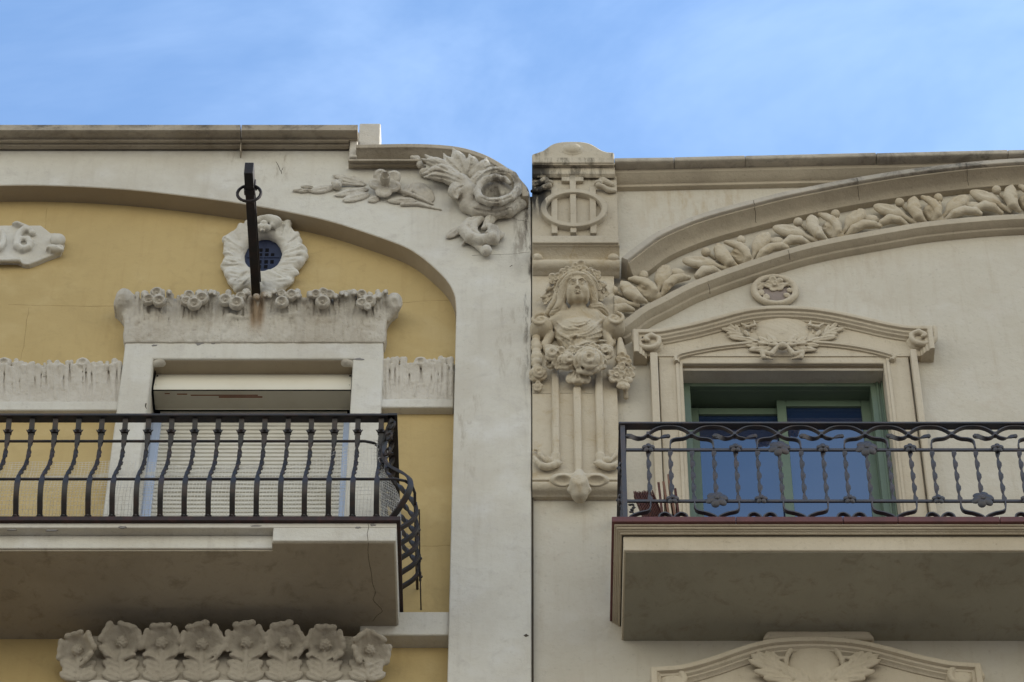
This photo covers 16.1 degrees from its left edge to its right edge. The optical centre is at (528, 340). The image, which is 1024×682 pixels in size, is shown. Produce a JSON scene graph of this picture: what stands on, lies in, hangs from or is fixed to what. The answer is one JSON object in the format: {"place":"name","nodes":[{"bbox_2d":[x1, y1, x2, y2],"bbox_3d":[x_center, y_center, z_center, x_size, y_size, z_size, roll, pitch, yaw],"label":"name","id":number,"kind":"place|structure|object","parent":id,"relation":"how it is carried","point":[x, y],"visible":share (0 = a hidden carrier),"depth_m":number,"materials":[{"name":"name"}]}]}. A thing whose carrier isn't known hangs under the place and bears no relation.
{"place":"outdoors","nodes":[
{"label":"outdoors","id":0,"kind":"place"},
{"bbox_2d":[0,124,533,681],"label":"yellow house","id":1,"kind":"structure","parent":0,"point":[266,298],"depth_m":21.39,"materials":[{"name":"paint"}]},
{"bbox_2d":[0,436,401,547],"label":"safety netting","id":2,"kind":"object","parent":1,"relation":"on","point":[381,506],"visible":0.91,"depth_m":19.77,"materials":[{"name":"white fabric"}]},
{"bbox_2d":[0,0,1023,196],"label":"sky","id":3,"kind":"structure","parent":0,"point":[505,81],"materials":[{"name":"blue"}]},
{"bbox_2d":[628,503,635,512],"bbox_3d":[0.561,0.963,19.598,0.044,0.238,0.020,0,-50,0],"label":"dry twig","id":4,"kind":"object","parent":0,"point":[632,508],"visible":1,"depth_m":19.66,"materials":[{"name":"black wood"}]},
{"bbox_2d":[529,142,1023,681],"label":"cream house","id":5,"kind":"structure","parent":0,"point":[799,380],"depth_m":21.24,"materials":[{"name":"paint"}]},
{"bbox_2d":[633,490,660,516],"bbox_3d":[0.686,0.962,19.738,0.218,0.453,0.088,0,-50,0],"label":"slatted board","id":6,"kind":"object","parent":5,"relation":"on","point":[655,509],"visible":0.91,"depth_m":19.80,"materials":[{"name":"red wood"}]},
{"bbox_2d":[657,482,663,516],"bbox_3d":[0.735,0.985,19.750,0.041,0.441,0.226,-4,-50,4],"label":"wooden board","id":7,"kind":"object","parent":5,"relation":"on","point":[660,497],"visible":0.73,"depth_m":19.77,"materials":[{"name":"red wood"}]},
{"bbox_2d":[662,481,669,516],"bbox_3d":[0.770,0.996,19.784,0.054,0.480,0.226,-4,-50,3],"label":"wooden board","id":8,"kind":"object","parent":5,"relation":"on","point":[665,496],"visible":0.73,"depth_m":19.83,"materials":[{"name":"brown wood"}]},
{"bbox_2d":[667,474,675,515],"bbox_3d":[0.804,0.989,19.839,0.062,0.572,0.225,-3,-50,3],"label":"wooden board","id":9,"kind":"object","parent":5,"relation":"on","point":[673,510],"visible":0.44,"depth_m":19.91,"materials":[{"name":"brown wood"}]},
{"bbox_2d":[674,488,679,516],"bbox_3d":[0.830,1.038,19.826,0.045,0.490,0.225,-3,-50,3],"label":"wooden board","id":10,"kind":"object","parent":5,"relation":"on","point":[676,504],"visible":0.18,"depth_m":19.91,"materials":[{"name":"red wood"}]},
{"bbox_2d":[684,381,897,516],"bbox_3d":[1.513,0.994,20.854,1.198,2.103,0.248,0,-50,0],"label":"window","id":11,"kind":"structure","parent":5,"relation":"in","point":[704,402],"depth_m":21.32,"materials":[{"name":"blue glass"}]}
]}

